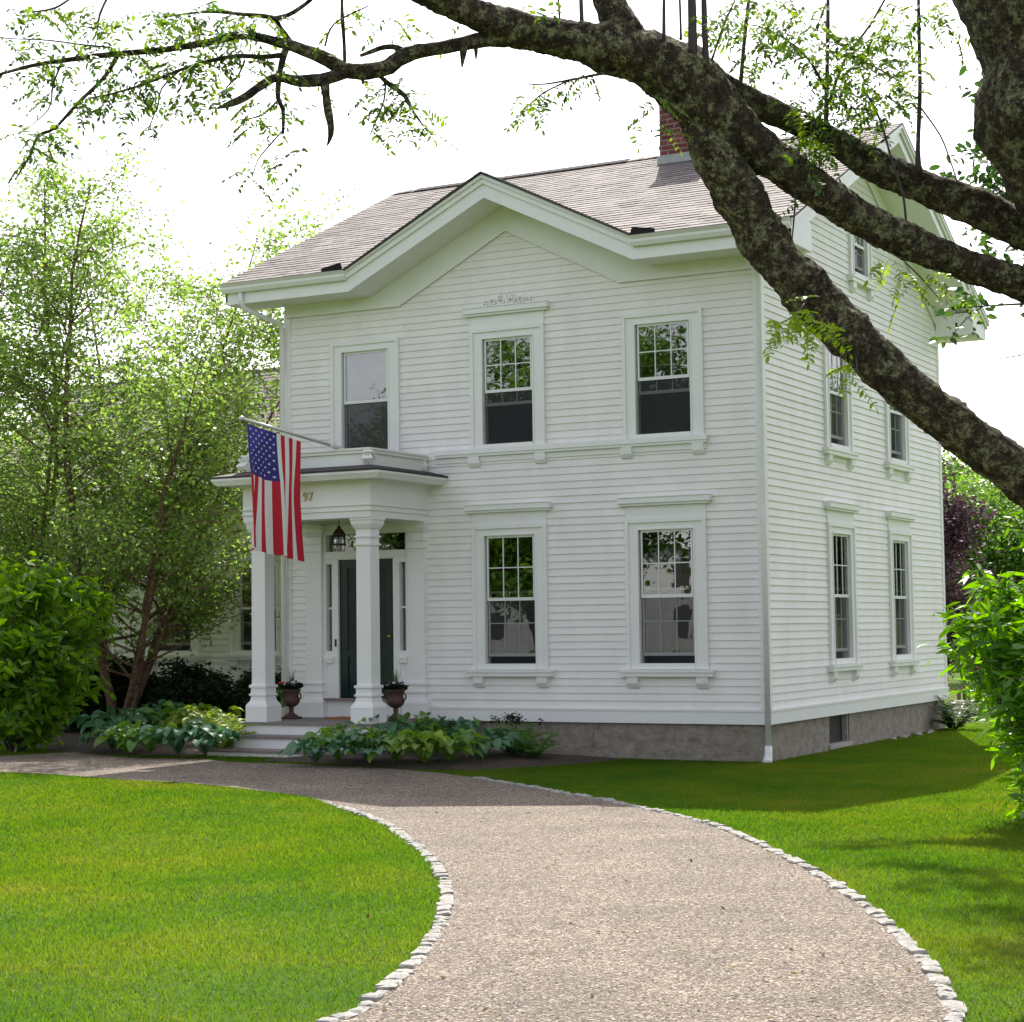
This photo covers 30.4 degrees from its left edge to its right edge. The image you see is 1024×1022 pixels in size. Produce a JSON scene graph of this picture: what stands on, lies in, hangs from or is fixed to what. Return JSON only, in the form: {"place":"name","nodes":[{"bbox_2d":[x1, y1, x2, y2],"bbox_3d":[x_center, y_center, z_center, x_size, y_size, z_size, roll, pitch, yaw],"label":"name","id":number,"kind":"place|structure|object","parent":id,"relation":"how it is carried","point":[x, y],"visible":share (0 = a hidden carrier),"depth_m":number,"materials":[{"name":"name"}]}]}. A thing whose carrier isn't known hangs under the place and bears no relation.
{"place":"outdoors","nodes":[
{"label":"outdoors","id":0,"kind":"place"},
{"bbox_2d":[397,721,450,752],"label":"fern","id":1,"kind":"object","parent":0,"point":[426,730],"visible":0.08,"depth_m":22.78,"materials":[{"name":"green plant"}]},
{"bbox_2d":[0,752,950,1021],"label":"driveway","id":2,"kind":"structure","parent":0,"point":[560,954],"depth_m":10.65,"materials":[{"name":"beige gravel"}]},
{"bbox_2d":[0,753,1020,1021],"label":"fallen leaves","id":3,"kind":"object","parent":2,"relation":"on","point":[572,881],"visible":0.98,"depth_m":12.12,"materials":[{"name":"brown plant"}]},
{"bbox_2d":[0,633,1023,1021],"bbox_3d":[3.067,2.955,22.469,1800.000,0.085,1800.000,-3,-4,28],"label":"ground","id":4,"kind":"structure","parent":0,"point":[954,683],"depth_m":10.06,"materials":[{"name":"green plant"}]},
{"bbox_2d":[0,551,129,751],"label":"shrub","id":5,"kind":"object","parent":4,"relation":"on","point":[39,637],"visible":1,"depth_m":24.84,"materials":[{"name":"green plant"}]},
{"bbox_2d":[0,731,222,755],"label":"garden bed","id":6,"kind":"object","parent":4,"relation":"on","point":[70,741],"visible":0.29,"depth_m":24.87,"materials":[{"name":"brown soil"}]},
{"bbox_2d":[0,119,184,654],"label":"birch tree","id":7,"kind":"object","parent":6,"relation":"on","point":[6,400],"visible":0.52,"depth_m":28.25,"materials":[{"name":"green plant"}]},
{"bbox_2d":[50,654,155,733],"bbox_3d":[-6.377,2.890,29.025,2.036,1.402,2.082,-3,-4,28],"label":"evergreen shrub","id":8,"kind":"object","parent":6,"relation":"on","point":[120,683],"visible":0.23,"depth_m":28.48,"materials":[{"name":"green plant"}]},
{"bbox_2d":[78,718,131,749],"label":"hosta","id":9,"kind":"object","parent":6,"relation":"on","point":[85,735],"visible":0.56,"depth_m":24.27,"materials":[{"name":"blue plant"}]},
{"bbox_2d":[67,705,159,735],"bbox_3d":[-5.579,2.977,26.514,1.286,0.487,1.174,-1,-4,0],"label":"hosta","id":10,"kind":"object","parent":6,"relation":"on","point":[130,717],"visible":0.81,"depth_m":26.40,"materials":[{"name":"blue plant"}]},
{"bbox_2d":[91,722,160,751],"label":"hosta","id":11,"kind":"object","parent":6,"relation":"on","point":[100,739],"visible":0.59,"depth_m":23.79,"materials":[{"name":"green plant"}]},
{"bbox_2d":[99,699,187,727],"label":"hosta","id":12,"kind":"object","parent":6,"relation":"on","point":[158,707],"visible":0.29,"depth_m":27.39,"materials":[{"name":"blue plant"}]},
{"bbox_2d":[0,115,354,722],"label":"birch tree","id":13,"kind":"object","parent":6,"relation":"on","point":[184,429],"visible":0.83,"depth_m":28.02,"materials":[{"name":"green plant"}]},
{"bbox_2d":[141,700,223,728],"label":"hosta","id":14,"kind":"object","parent":6,"relation":"on","point":[170,708],"visible":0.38,"depth_m":26.92,"materials":[{"name":"green plant"}]},
{"bbox_2d":[134,656,242,729],"bbox_3d":[-4.839,2.883,28.568,1.800,1.391,1.811,-3,-4,28],"label":"evergreen shrub","id":15,"kind":"object","parent":6,"relation":"on","point":[184,683],"visible":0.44,"depth_m":28.19,"materials":[{"name":"green plant"}]},
{"bbox_2d":[164,705,243,726],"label":"hosta","id":16,"kind":"object","parent":6,"relation":"on","point":[184,720],"visible":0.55,"depth_m":26.37,"materials":[{"name":"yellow plant"}]},
{"bbox_2d":[178,707,260,747],"bbox_3d":[-3.652,2.760,23.872,0.992,0.551,1.170,-3,-4,28],"label":"fern","id":17,"kind":"object","parent":6,"relation":"on","point":[226,743],"visible":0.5,"depth_m":23.86,"materials":[{"name":"plant"}]},
{"bbox_2d":[199,715,245,730],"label":"hosta","id":18,"kind":"object","parent":6,"relation":"on","point":[231,718],"visible":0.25,"depth_m":25.21,"materials":[{"name":"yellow plant"}]},
{"bbox_2d":[222,665,280,731],"bbox_3d":[-3.633,2.890,28.247,1.674,1.264,1.682,0,-4,-15],"label":"evergreen shrub","id":19,"kind":"object","parent":6,"relation":"on","point":[241,697],"visible":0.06,"depth_m":27.83,"materials":[{"name":"green plant"}]},
{"bbox_2d":[116,720,180,752],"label":"hosta","id":20,"kind":"object","parent":4,"relation":"on","point":[131,743],"visible":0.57,"depth_m":23.49,"materials":[{"name":"green plant"}]},
{"bbox_2d":[132,717,215,753],"bbox_3d":[-4.150,2.790,23.428,1.046,0.446,0.999,-1,-4,5],"label":"hosta","id":21,"kind":"object","parent":4,"relation":"on","point":[159,733],"visible":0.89,"depth_m":23.17,"materials":[{"name":"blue plant"}]},
{"bbox_2d":[162,723,243,753],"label":"hosta","id":22,"kind":"object","parent":4,"relation":"on","point":[222,732],"visible":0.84,"depth_m":23.20,"materials":[{"name":"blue plant"}]},
{"bbox_2d":[315,1017,340,1021],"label":"cobblestone","id":23,"kind":"object","parent":4,"relation":"on","point":[327,1019],"visible":1,"depth_m":7.88,"materials":[{"name":"stone"}]},
{"bbox_2d":[329,1011,358,1019],"bbox_3d":[-0.714,2.165,7.998,0.102,0.080,0.103,-5,-3,29],"label":"cobblestone","id":24,"kind":"object","parent":4,"relation":"on","point":[346,1015],"visible":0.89,"depth_m":7.98,"materials":[{"name":"stone"}]},
{"bbox_2d":[348,1006,370,1012],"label":"cobblestone","id":25,"kind":"object","parent":4,"relation":"on","point":[359,1009],"visible":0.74,"depth_m":8.11,"materials":[{"name":"stone"}]},
{"bbox_2d":[357,1000,374,1005],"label":"cobblestone","id":26,"kind":"object","parent":4,"relation":"on","point":[367,1003],"visible":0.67,"depth_m":8.22,"materials":[{"name":"stone"}]},
{"bbox_2d":[361,993,383,1001],"bbox_3d":[-0.620,2.177,8.376,0.090,0.077,0.122,-4,-8,15],"label":"cobblestone","id":27,"kind":"object","parent":4,"relation":"on","point":[375,997],"visible":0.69,"depth_m":8.33,"materials":[{"name":"stone"}]},
{"bbox_2d":[375,980,398,989],"bbox_3d":[-0.571,2.195,8.637,0.110,0.080,0.130,-4,-2,11],"label":"cobblestone","id":28,"kind":"object","parent":4,"relation":"on","point":[387,985],"visible":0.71,"depth_m":8.60,"materials":[{"name":"stone"}]},
{"bbox_2d":[384,972,409,979],"bbox_3d":[-0.540,2.217,8.890,0.104,0.079,0.132,2,-1,11],"label":"cobblestone","id":29,"kind":"object","parent":4,"relation":"on","point":[396,975],"visible":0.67,"depth_m":8.86,"materials":[{"name":"stone"}]},
{"bbox_2d":[394,969,413,973],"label":"cobblestone","id":30,"kind":"object","parent":4,"relation":"on","point":[409,971],"visible":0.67,"depth_m":8.99,"materials":[{"name":"stone"}]},
{"bbox_2d":[399,962,415,968],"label":"cobblestone","id":31,"kind":"object","parent":4,"relation":"on","point":[407,965],"visible":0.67,"depth_m":9.11,"materials":[{"name":"stone"}]},
{"bbox_2d":[404,958,421,964],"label":"cobblestone","id":32,"kind":"object","parent":4,"relation":"on","point":[418,961],"visible":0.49,"depth_m":9.26,"materials":[{"name":"stone"}]},
{"bbox_2d":[410,949,428,955],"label":"cobblestone","id":33,"kind":"object","parent":4,"relation":"on","point":[420,952],"visible":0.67,"depth_m":9.48,"materials":[{"name":"stone"}]},
{"bbox_2d":[423,933,441,938],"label":"cobblestone","id":34,"kind":"object","parent":4,"relation":"on","point":[435,935],"visible":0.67,"depth_m":10.00,"materials":[{"name":"stone"}]},
{"bbox_2d":[260,747,621,770],"bbox_3d":[-0.889,3.000,22.924,3.600,0.132,2.900,-3,-4,28],"label":"garden bed","id":35,"kind":"object","parent":4,"relation":"on","point":[494,759],"visible":0.8,"depth_m":22.25,"materials":[{"name":"brown soil"}]},
{"bbox_2d":[279,736,355,761],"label":"hosta","id":36,"kind":"object","parent":35,"relation":"on","point":[292,747],"visible":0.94,"depth_m":21.59,"materials":[{"name":"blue plant"}]},
{"bbox_2d":[303,727,379,760],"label":"hosta","id":37,"kind":"object","parent":35,"relation":"on","point":[337,755],"visible":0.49,"depth_m":21.91,"materials":[{"name":"green plant"}]},
{"bbox_2d":[313,717,380,738],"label":"hosta","id":38,"kind":"object","parent":35,"relation":"on","point":[338,728],"visible":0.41,"depth_m":23.34,"materials":[{"name":"green plant"}]},
{"bbox_2d":[330,729,412,761],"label":"hosta","id":39,"kind":"object","parent":35,"relation":"on","point":[352,736],"visible":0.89,"depth_m":21.64,"materials":[{"name":"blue plant"}]},
{"bbox_2d":[341,714,423,738],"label":"hosta","id":40,"kind":"object","parent":35,"relation":"on","point":[392,727],"visible":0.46,"depth_m":23.53,"materials":[{"name":"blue plant"}]},
{"bbox_2d":[348,727,440,763],"bbox_3d":[-1.325,2.707,21.829,1.091,0.403,0.906,-1,-4,10],"label":"hosta","id":41,"kind":"object","parent":35,"relation":"on","point":[402,737],"visible":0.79,"depth_m":21.66,"materials":[{"name":"green plant"}]},
{"bbox_2d":[387,711,448,735],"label":"hosta","id":42,"kind":"object","parent":35,"relation":"on","point":[407,715],"visible":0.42,"depth_m":24.06,"materials":[{"name":"green plant"}]},
{"bbox_2d":[389,730,467,762],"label":"hosta","id":43,"kind":"object","parent":35,"relation":"on","point":[429,747],"visible":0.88,"depth_m":21.62,"materials":[{"name":"green plant"}]},
{"bbox_2d":[420,715,479,739],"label":"hosta","id":44,"kind":"object","parent":35,"relation":"on","point":[458,724],"visible":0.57,"depth_m":24.08,"materials":[{"name":"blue plant"}]},
{"bbox_2d":[418,728,492,761],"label":"hosta","id":45,"kind":"object","parent":35,"relation":"on","point":[464,737],"visible":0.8,"depth_m":21.84,"materials":[{"name":"green plant"}]},
{"bbox_2d":[446,723,523,757],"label":"hosta","id":46,"kind":"object","parent":35,"relation":"on","point":[501,740],"visible":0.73,"depth_m":22.46,"materials":[{"name":"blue plant"}]},
{"bbox_2d":[478,715,550,754],"bbox_3d":[-0.012,2.741,23.010,0.992,0.498,0.960,-3,-4,28],"label":"leafy plant","id":47,"kind":"object","parent":35,"relation":"on","point":[512,750],"visible":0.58,"depth_m":23.01,"materials":[{"name":"green plant"}]},
{"bbox_2d":[490,712,545,730],"bbox_3d":[0.035,2.824,23.562,0.825,0.664,0.371,-4,-5,45],"label":"dwarf maple","id":48,"kind":"object","parent":35,"relation":"on","point":[511,717],"visible":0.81,"depth_m":23.54,"materials":[{"name":"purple plant"}]},
{"bbox_2d":[513,729,560,757],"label":"leafy plant","id":49,"kind":"object","parent":35,"relation":"on","point":[532,751],"visible":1,"depth_m":22.59,"materials":[{"name":"green plant"}]},
{"bbox_2d":[435,910,451,915],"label":"cobblestone","id":50,"kind":"object","parent":4,"relation":"on","point":[445,913],"visible":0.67,"depth_m":10.77,"materials":[{"name":"stone"}]},
{"bbox_2d":[436,901,453,905],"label":"cobblestone","id":51,"kind":"object","parent":4,"relation":"on","point":[446,903],"visible":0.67,"depth_m":11.14,"materials":[{"name":"stone"}]},
{"bbox_2d":[0,106,989,763],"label":"house","id":52,"kind":"structure","parent":4,"relation":"on","point":[596,476],"depth_m":24.42,"materials":[{"name":"white paint"}]},
{"bbox_2d":[144,548,203,668],"bbox_3d":[-5.579,1.592,31.181,1.250,2.025,0.230,-3,-4,28],"label":"window","id":53,"kind":"structure","parent":52,"relation":"in","point":[195,644],"depth_m":30.99,"materials":[{"name":"white paint"}]},
{"bbox_2d":[223,543,280,668],"bbox_3d":[-4.081,1.524,30.379,1.250,2.025,0.230,-3,-4,28],"label":"window","id":54,"kind":"structure","parent":52,"relation":"in","point":[237,652],"depth_m":30.48,"materials":[{"name":"white paint"}]},
{"bbox_2d":[276,671,305,718],"bbox_3d":[-2.938,2.420,25.023,0.379,0.668,0.327,-3,-4,28],"label":"garden urn","id":55,"kind":"object","parent":52,"relation":"on","point":[290,693],"visible":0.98,"depth_m":24.95,"materials":[{"name":"brown metal"}]},
{"bbox_2d":[239,416,342,561],"bbox_3d":[-2.718,-0.252,23.341,0.214,1.750,1.604,-4,-5,42],"label":"flag","id":56,"kind":"object","parent":52,"relation":"attached to","point":[275,462],"visible":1,"depth_m":23.13,"materials":[{"name":"fabric"}]},
{"bbox_2d":[323,716,350,719],"bbox_3d":[-2.092,2.719,24.781,0.650,0.019,0.400,-3,-4,28],"label":"doormat","id":57,"kind":"object","parent":52,"relation":"on","point":[344,717],"visible":0.43,"depth_m":24.75,"materials":[{"name":"brown fabric"}]},
{"bbox_2d":[332,520,345,551],"bbox_3d":[-2.258,0.210,24.632,0.186,0.635,0.186,-3,-4,28],"label":"porch lantern","id":58,"kind":"object","parent":52,"relation":"hanging from","point":[338,532],"visible":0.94,"depth_m":24.57,"materials":[{"name":"brown metal"}]},
{"bbox_2d":[330,337,399,450],"bbox_3d":[-1.952,-1.503,25.452,1.088,1.588,0.172,-3,-4,28],"label":"window","id":59,"kind":"structure","parent":52,"relation":"in","point":[365,402],"depth_m":25.46,"materials":[{"name":"white paint"}]},
{"bbox_2d":[339,558,393,697],"bbox_3d":[-1.945,1.570,25.207,0.866,1.853,0.121,-3,-4,28],"label":"door","id":60,"kind":"structure","parent":52,"relation":"in","point":[348,607],"depth_m":25.32,"materials":[{"name":"green paint"}]},
{"bbox_2d":[383,669,408,720],"bbox_3d":[-1.502,2.355,24.309,0.340,0.674,0.325,-4,-5,43],"label":"garden urn","id":61,"kind":"object","parent":52,"relation":"on","point":[395,691],"visible":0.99,"depth_m":24.22,"materials":[{"name":"brown metal"}]},
{"bbox_2d":[462,300,549,448],"bbox_3d":[-0.046,-1.731,24.406,1.250,1.865,0.230,-3,-4,28],"label":"window","id":62,"kind":"structure","parent":52,"relation":"in","point":[515,416],"depth_m":24.39,"materials":[{"name":"white paint"}]},
{"bbox_2d":[464,501,554,686],"bbox_3d":[-0.011,1.080,24.233,1.250,2.357,0.230,-3,-4,28],"label":"window","id":63,"kind":"structure","parent":52,"relation":"in","point":[519,519],"depth_m":24.23,"materials":[{"name":"white paint"}]},
{"bbox_2d":[621,307,704,438],"bbox_3d":[1.890,-1.679,23.394,1.088,1.588,0.172,-3,-4,28],"label":"window","id":64,"kind":"structure","parent":52,"relation":"in","point":[657,406],"depth_m":23.36,"materials":[{"name":"white paint"}]},
{"bbox_2d":[616,493,715,687],"bbox_3d":[1.910,0.992,23.204,1.250,2.357,0.230,-3,-4,28],"label":"window","id":65,"kind":"structure","parent":52,"relation":"in","point":[683,515],"depth_m":23.20,"materials":[{"name":"white paint"}]},
{"bbox_2d":[829,714,851,749],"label":"basement window","id":66,"kind":"structure","parent":52,"relation":"in","point":[838,724],"depth_m":25.06,"materials":[{"name":"grey glass"}]},
{"bbox_2d":[822,343,859,469],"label":"window","id":67,"kind":"structure","parent":52,"relation":"in","point":[844,448],"depth_m":25.33,"materials":[{"name":"white paint"}]},
{"bbox_2d":[823,501,864,681],"bbox_3d":[4.355,1.074,25.046,0.230,2.357,1.250,-3,-4,28],"label":"window","id":68,"kind":"structure","parent":52,"relation":"in","point":[840,521],"depth_m":25.23,"materials":[{"name":"white paint"}]},
{"bbox_2d":[847,232,877,300],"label":"window","id":69,"kind":"structure","parent":52,"relation":"in","point":[864,249],"depth_m":26.42,"materials":[{"name":"white paint"}]},
{"bbox_2d":[884,401,915,481],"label":"window","id":70,"kind":"structure","parent":52,"relation":"in","point":[901,429],"depth_m":27.72,"materials":[{"name":"white paint"}]},
{"bbox_2d":[885,510,920,675],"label":"window","id":71,"kind":"structure","parent":52,"relation":"in","point":[898,525],"depth_m":27.59,"materials":[{"name":"white paint"}]},
{"bbox_2d":[0,0,1023,509],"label":"locust tree","id":72,"kind":"object","parent":4,"relation":"on","point":[710,106],"visible":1,"depth_m":9.99,"materials":[{"name":"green plant"}]},
{"bbox_2d":[788,858,805,863],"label":"cobblestone","id":73,"kind":"object","parent":4,"relation":"on","point":[796,861],"visible":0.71,"depth_m":12.91,"materials":[{"name":"stone"}]},
{"bbox_2d":[804,866,820,870],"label":"cobblestone","id":74,"kind":"object","parent":4,"relation":"on","point":[809,868],"visible":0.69,"depth_m":12.51,"materials":[{"name":"stone"}]},
{"bbox_2d":[829,884,847,888],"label":"cobblestone","id":75,"kind":"object","parent":4,"relation":"on","point":[837,886],"visible":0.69,"depth_m":11.66,"materials":[{"name":"stone"}]},
{"bbox_2d":[838,889,857,894],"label":"cobblestone","id":76,"kind":"object","parent":4,"relation":"on","point":[848,891],"visible":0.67,"depth_m":11.43,"materials":[{"name":"stone"}]},
{"bbox_2d":[851,895,866,901],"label":"cobblestone","id":77,"kind":"object","parent":4,"relation":"on","point":[858,897],"visible":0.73,"depth_m":11.14,"materials":[{"name":"stone"}]},
{"bbox_2d":[865,908,885,914],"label":"cobblestone","id":78,"kind":"object","parent":4,"relation":"on","point":[873,911],"visible":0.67,"depth_m":10.63,"materials":[{"name":"stone"}]},
{"bbox_2d":[877,919,895,925],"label":"cobblestone","id":79,"kind":"object","parent":4,"relation":"on","point":[887,922],"visible":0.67,"depth_m":10.22,"materials":[{"name":"stone"}]},
{"bbox_2d":[887,928,904,933],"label":"cobblestone","id":80,"kind":"object","parent":4,"relation":"on","point":[891,930],"visible":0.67,"depth_m":9.98,"materials":[{"name":"stone"}]},
{"bbox_2d":[896,936,913,940],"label":"cobblestone","id":81,"kind":"object","parent":4,"relation":"on","point":[900,938],"visible":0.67,"depth_m":9.74,"materials":[{"name":"stone"}]},
{"bbox_2d":[899,940,918,947],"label":"cobblestone","id":82,"kind":"object","parent":4,"relation":"on","point":[903,942],"visible":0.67,"depth_m":9.60,"materials":[{"name":"stone"}]},
{"bbox_2d":[906,947,927,954],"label":"cobblestone","id":83,"kind":"object","parent":4,"relation":"on","point":[913,950],"visible":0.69,"depth_m":9.32,"materials":[{"name":"stone"}]},
{"bbox_2d":[921,960,940,966],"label":"cobblestone","id":84,"kind":"object","parent":4,"relation":"on","point":[930,963],"visible":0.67,"depth_m":8.97,"materials":[{"name":"stone"}]},
{"bbox_2d":[921,966,942,974],"bbox_3d":[1.972,2.176,8.866,0.100,0.080,0.125,2,-6,9],"label":"cobblestone","id":85,"kind":"object","parent":4,"relation":"on","point":[932,969],"visible":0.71,"depth_m":8.82,"materials":[{"name":"stone"}]},
{"bbox_2d":[928,976,951,986],"bbox_3d":[1.950,2.167,8.607,0.106,0.077,0.125,-2,-1,12],"label":"cobblestone","id":86,"kind":"object","parent":4,"relation":"on","point":[938,980],"visible":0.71,"depth_m":8.58,"materials":[{"name":"stone"}]},
{"bbox_2d":[936,987,953,991],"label":"cobblestone","id":87,"kind":"object","parent":4,"relation":"on","point":[944,989],"visible":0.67,"depth_m":8.33,"materials":[{"name":"stone"}]},
{"bbox_2d":[936,991,956,999],"bbox_3d":[1.895,2.140,8.235,0.092,0.080,0.104,2,-2,4],"label":"cobblestone","id":88,"kind":"object","parent":4,"relation":"on","point":[944,995],"visible":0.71,"depth_m":8.21,"materials":[{"name":"stone"}]},
{"bbox_2d":[942,1016,962,1021],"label":"cobblestone","id":89,"kind":"object","parent":4,"relation":"on","point":[951,1019],"visible":1,"depth_m":7.71,"materials":[{"name":"stone"}]},
{"bbox_2d":[940,1000,965,1006],"bbox_3d":[1.892,2.144,8.092,0.107,0.079,0.136,-1,-1,7],"label":"cobblestone","id":90,"kind":"object","parent":4,"relation":"on","point":[944,1003],"visible":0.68,"depth_m":8.08,"materials":[{"name":"stone"}]},
{"bbox_2d":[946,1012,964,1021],"bbox_3d":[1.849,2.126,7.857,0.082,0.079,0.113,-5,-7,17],"label":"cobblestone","id":91,"kind":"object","parent":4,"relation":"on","point":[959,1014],"visible":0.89,"depth_m":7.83,"materials":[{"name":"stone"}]},
{"bbox_2d":[928,692,986,729],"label":"fern","id":92,"kind":"object","parent":4,"relation":"on","point":[950,721],"visible":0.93,"depth_m":28.63,"materials":[{"name":"green plant"}]},
{"bbox_2d":[950,1006,967,1012],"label":"cobblestone","id":93,"kind":"object","parent":4,"relation":"on","point":[957,1008],"visible":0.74,"depth_m":7.95,"materials":[{"name":"stone"}]},
{"bbox_2d":[917,505,1023,820],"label":"shrub","id":94,"kind":"object","parent":4,"relation":"on","point":[998,675],"visible":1,"depth_m":15.25,"materials":[{"name":"green plant"}]},
{"bbox_2d":[928,49,1023,371],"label":"maple tree","id":95,"kind":"object","parent":4,"relation":"on","point":[988,180],"visible":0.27,"depth_m":17.51,"materials":[{"name":"green plant"}]},
{"bbox_2d":[941,446,1015,659],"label":"broadleaf tree","id":96,"kind":"object","parent":4,"relation":"on","point":[956,466],"visible":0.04,"depth_m":63.72,"materials":[{"name":"green plant"}]},
{"bbox_2d":[942,450,1015,686],"bbox_3d":[7.867,1.283,37.322,4.145,5.377,3.634,-2,-4,17],"label":"purple leaved tree","id":97,"kind":"object","parent":4,"relation":"on","point":[954,540],"visible":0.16,"depth_m":36.71,"materials":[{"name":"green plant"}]},
{"bbox_2d":[942,462,1023,634],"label":"broadleaf tree","id":98,"kind":"object","parent":4,"relation":"on","point":[1005,559],"visible":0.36,"depth_m":47.16,"materials":[{"name":"green plant"}]},
{"bbox_2d":[0,0,1023,491],"label":"sky","id":99,"kind":"structure","parent":0,"point":[478,96],"materials":[{"name":"white"}]},
{"bbox_2d":[952,700,987,716],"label":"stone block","id":100,"kind":"structure","parent":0,"point":[959,703],"depth_m":32.73,"materials":[{"name":"grey stone"}]},
{"bbox_2d":[955,660,999,702],"bbox_3d":[8.352,3.139,33.593,0.800,0.950,0.490,-3,-4,28],"label":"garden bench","id":101,"kind":"object","parent":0,"point":[959,694],"visible":0.1,"depth_m":33.88,"materials":[{"name":"wood"}]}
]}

